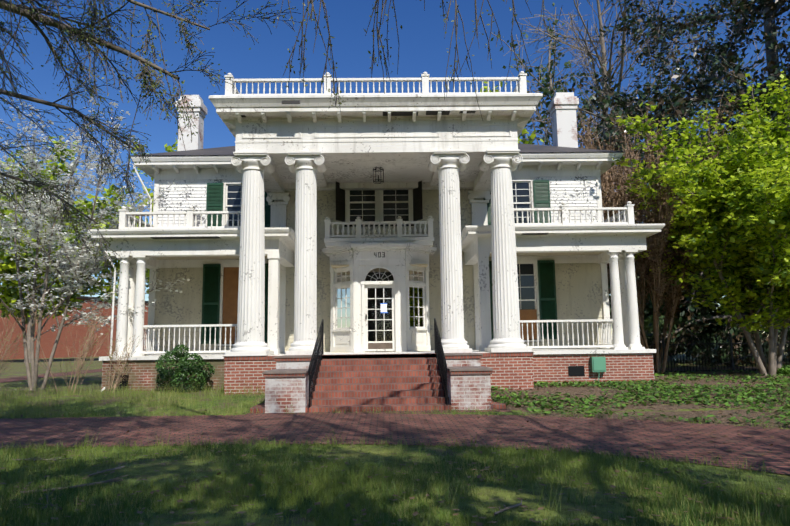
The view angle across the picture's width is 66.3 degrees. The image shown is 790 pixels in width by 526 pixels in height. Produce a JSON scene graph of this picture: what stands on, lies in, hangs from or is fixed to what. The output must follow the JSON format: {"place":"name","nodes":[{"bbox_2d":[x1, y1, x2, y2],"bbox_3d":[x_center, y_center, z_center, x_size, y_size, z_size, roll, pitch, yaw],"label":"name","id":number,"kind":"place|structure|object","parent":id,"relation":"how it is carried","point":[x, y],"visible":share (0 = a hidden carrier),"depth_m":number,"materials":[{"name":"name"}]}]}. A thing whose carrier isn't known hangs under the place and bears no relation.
{"place":"outdoors","nodes":[
{"label":"outdoors","id":0,"kind":"place"},
{"bbox_2d":[0,337,789,525],"bbox_3d":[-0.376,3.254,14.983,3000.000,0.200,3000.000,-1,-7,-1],"label":"lawn","id":1,"kind":"structure","parent":0,"point":[18,368],"depth_m":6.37,"materials":[{"name":"green plant"}]},
{"bbox_2d":[0,279,143,393],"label":"bare shrubs","id":2,"kind":"object","parent":1,"relation":"on","point":[83,355],"visible":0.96,"depth_m":15.44,"materials":[{"name":"brown plant"}]},
{"bbox_2d":[0,293,147,359],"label":"distant brick building","id":3,"kind":"structure","parent":1,"relation":"on","point":[48,338],"depth_m":63.98,"materials":[{"name":"red brick"}]},
{"bbox_2d":[1,204,152,266],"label":"utility wire","id":4,"kind":"object","parent":1,"relation":"on","point":[98,212],"visible":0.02,"depth_m":33.35,"materials":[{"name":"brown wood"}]},
{"bbox_2d":[0,97,191,390],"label":"flowering tree","id":5,"kind":"object","parent":1,"relation":"on","point":[32,376],"visible":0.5,"depth_m":16.84,"materials":[{"name":"white plant"}]},
{"bbox_2d":[0,93,189,334],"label":"tree blossoms","id":6,"kind":"object","parent":5,"relation":"attached to","point":[51,208],"visible":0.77,"depth_m":16.85,"materials":[{"name":"white plant"}]},
{"bbox_2d":[155,344,214,392],"bbox_3d":[-5.365,2.746,15.403,1.494,1.379,1.001,-1,-7,-1],"label":"boxwood shrub","id":7,"kind":"object","parent":1,"relation":"on","point":[177,373],"depth_m":15.22,"materials":[{"name":"green plant"}]},
{"bbox_2d":[12,457,521,515],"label":"fallen sticks","id":8,"kind":"object","parent":1,"relation":"on","point":[120,467],"visible":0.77,"depth_m":6.00,"materials":[{"name":"brown wood"}]},
{"bbox_2d":[0,0,578,282],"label":"overhanging tree","id":9,"kind":"object","parent":1,"relation":"on","point":[61,26],"depth_m":7.28,"materials":[{"name":"plant"}]},
{"bbox_2d":[87,165,664,390],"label":"side porches","id":10,"kind":"object","parent":1,"relation":"on","point":[612,245],"visible":0.94,"depth_m":16.47,"materials":[{"name":"paint"}]},
{"bbox_2d":[118,201,634,353],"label":"porch railings","id":11,"kind":"object","parent":10,"relation":"on","point":[126,216],"visible":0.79,"depth_m":16.54,"materials":[{"name":"paint"}]},
{"bbox_2d":[101,352,654,412],"bbox_3d":[-0.451,3.443,19.490,14.640,1.188,15.010,-1,-7,-1],"label":"brick foundation","id":12,"kind":"object","parent":1,"relation":"on","point":[467,390],"visible":0.5,"depth_m":14.54,"materials":[{"name":"brick"}]},
{"bbox_2d":[119,380,127,385],"bbox_3d":[-7.104,3.077,15.868,0.180,0.280,0.120,-1,-7,-1],"label":"flood light fixture","id":13,"kind":"object","parent":12,"relation":"attached to","point":[124,382],"visible":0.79,"depth_m":15.80,"materials":[{"name":"black metal"}]},
{"bbox_2d":[223,352,526,373],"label":"pier caps","id":14,"kind":"object","parent":12,"relation":"on","point":[455,368],"visible":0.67,"depth_m":12.81,"materials":[{"name":"stone"}]},
{"bbox_2d":[99,348,655,360],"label":"porch floor","id":15,"kind":"structure","parent":12,"relation":"on","point":[534,351],"depth_m":16.14,"materials":[{"name":"paint"}]},
{"bbox_2d":[225,149,531,355],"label":"portico columns","id":16,"kind":"structure","parent":15,"relation":"on","point":[307,166],"depth_m":15.26,"materials":[{"name":"white wood"}]},
{"bbox_2d":[209,93,542,192],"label":"portico entablature","id":17,"kind":"structure","parent":16,"relation":"on","point":[397,138],"depth_m":15.54,"materials":[{"name":"white wood"}]},
{"bbox_2d":[224,71,526,94],"bbox_3d":[-0.502,-4.327,17.328,7.710,0.680,3.910,-1,-7,-1],"label":"roof balustrade","id":18,"kind":"object","parent":17,"relation":"on","point":[520,87],"visible":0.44,"depth_m":15.46,"materials":[{"name":"white paint"}]},
{"bbox_2d":[373,166,383,183],"bbox_3d":[-0.491,-2.676,17.770,0.317,0.639,0.317,-1,-7,-1],"label":"porch lantern","id":19,"kind":"object","parent":17,"relation":"hanging from","point":[376,167],"visible":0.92,"depth_m":17.73,"materials":[{"name":"black metal"}]},
{"bbox_2d":[322,237,436,351],"bbox_3d":[-0.462,0.993,18.535,3.552,3.400,1.816,-1,-7,-1],"label":"front entrance","id":20,"kind":"object","parent":15,"relation":"on","point":[395,257],"depth_m":18.02,"materials":[{"name":"white wood"}]},
{"bbox_2d":[324,216,433,237],"bbox_3d":[-0.491,-1.017,18.893,3.310,0.680,1.285,-1,-7,-1],"label":"balcony railing","id":21,"kind":"object","parent":20,"relation":"on","point":[399,222],"visible":0.96,"depth_m":18.30,"materials":[{"name":"paint"}]},
{"bbox_2d":[331,264,427,351],"bbox_3d":[-0.470,1.512,19.343,3.000,2.620,2.800,-1,-7,-1],"label":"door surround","id":22,"kind":"object","parent":15,"relation":"on","point":[376,269],"visible":0.1,"depth_m":18.18,"materials":[{"name":"white wood"}]},
{"bbox_2d":[250,353,505,412],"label":"front steps","id":23,"kind":"structure","parent":1,"relation":"on","point":[385,384],"depth_m":12.98,"materials":[{"name":"brick"}]},
{"bbox_2d":[308,318,447,407],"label":"stair handrails","id":24,"kind":"object","parent":23,"relation":"on","point":[439,352],"visible":1,"depth_m":13.16,"materials":[{"name":"black metal"}]},
{"bbox_2d":[153,176,604,353],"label":"house walls","id":25,"kind":"structure","parent":1,"relation":"on","point":[578,288],"depth_m":19.40,"materials":[{"name":"beige"}]},
{"bbox_2d":[131,152,622,179],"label":"eaves cornice","id":26,"kind":"structure","parent":25,"relation":"attached to","point":[223,167],"depth_m":19.64,"materials":[{"name":"white paint"}]},
{"bbox_2d":[131,143,623,156],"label":"roof","id":27,"kind":"structure","parent":26,"relation":"on","point":[230,150],"depth_m":20.16,"materials":[{"name":"stone"}]},
{"bbox_2d":[175,92,578,155],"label":"chimneys","id":28,"kind":"object","parent":27,"relation":"on","point":[562,107],"visible":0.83,"depth_m":21.25,"materials":[{"name":"brick"}]},
{"bbox_2d":[216,176,541,345],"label":"window frames","id":29,"kind":"structure","parent":25,"relation":"attached to","point":[229,277],"depth_m":19.34,"materials":[{"name":"white wood"}]},
{"bbox_2d":[201,180,556,343],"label":"shutters","id":30,"kind":"object","parent":29,"relation":"attached to","point":[212,275],"visible":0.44,"depth_m":19.33,"materials":[{"name":"green wood"}]},
{"bbox_2d":[227,183,534,309],"bbox_3d":[-0.491,-0.082,19.490,9.910,5.090,0.035,-1,-7,-1],"label":"window glass","id":31,"kind":"object","parent":29,"relation":"in","point":[392,211],"visible":0.4,"depth_m":19.71,"materials":[{"name":"black glass"}]},
{"bbox_2d":[344,224,536,340],"bbox_3d":[-0.495,0.050,19.810,13.940,5.600,0.050,-1,-7,-1],"label":"interior backing","id":32,"kind":"object","parent":25,"relation":"attached to","point":[372,324],"depth_m":19.60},
{"bbox_2d":[0,0,789,362],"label":"trees","id":33,"kind":"object","parent":1,"relation":"on","point":[7,291],"depth_m":44.04,"materials":[{"name":"green plant"}]},
{"bbox_2d":[491,1,788,362],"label":"bare trees","id":34,"kind":"object","parent":1,"relation":"on","point":[708,331],"depth_m":31.62,"materials":[{"name":"brown plant"}]},
{"bbox_2d":[491,366,789,427],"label":"mulch bed","id":35,"kind":"object","parent":1,"relation":"on","point":[669,409],"depth_m":12.56,"materials":[{"name":"brown soil"}]},
{"bbox_2d":[0,374,789,525],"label":"leaf litter","id":36,"kind":"object","parent":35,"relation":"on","point":[362,510],"visible":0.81,"depth_m":6.51,"materials":[{"name":"plant"}]},
{"bbox_2d":[590,357,605,380],"bbox_3d":[5.403,2.902,16.056,0.360,0.822,0.182,-1,-7,-1],"label":"utility box","id":37,"kind":"object","parent":35,"relation":"on","point":[597,364],"visible":0.88,"depth_m":16.00,"materials":[{"name":"green metal"}]},
{"bbox_2d":[491,365,789,425],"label":"ivy groundcover leaves","id":38,"kind":"object","parent":35,"relation":"on","point":[783,370],"visible":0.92,"depth_m":13.01,"materials":[{"name":"green plant"}]},
{"bbox_2d":[577,92,733,372],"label":"crape myrtle tree stems","id":39,"kind":"object","parent":1,"relation":"on","point":[644,343],"visible":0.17,"depth_m":20.47,"materials":[{"name":"brown plant"}]},
{"bbox_2d":[577,98,735,330],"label":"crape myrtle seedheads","id":40,"kind":"object","parent":39,"relation":"attached to","point":[665,288],"visible":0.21,"depth_m":20.59,"materials":[{"name":"brown plant"}]},
{"bbox_2d":[533,0,789,366],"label":"magnolia tree","id":41,"kind":"object","parent":1,"relation":"on","point":[686,109],"depth_m":27.77,"materials":[{"name":"green plant"}]},
{"bbox_2d":[610,71,789,375],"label":"maple tree","id":42,"kind":"object","parent":1,"relation":"on","point":[726,210],"depth_m":18.14,"materials":[{"name":"green plant"}]},
{"bbox_2d":[641,334,789,371],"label":"iron fence","id":43,"kind":"object","parent":1,"relation":"on","point":[716,343],"visible":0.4,"depth_m":21.22,"materials":[{"name":"black metal"}]},
{"bbox_2d":[0,369,789,474],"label":"brick path","id":44,"kind":"structure","parent":0,"point":[114,430],"depth_m":9.26,"materials":[{"name":"red brick"}]},
{"bbox_2d":[0,0,789,334],"label":"sky","id":45,"kind":"structure","parent":0,"point":[422,45],"materials":[{"name":"blue"}]}
]}

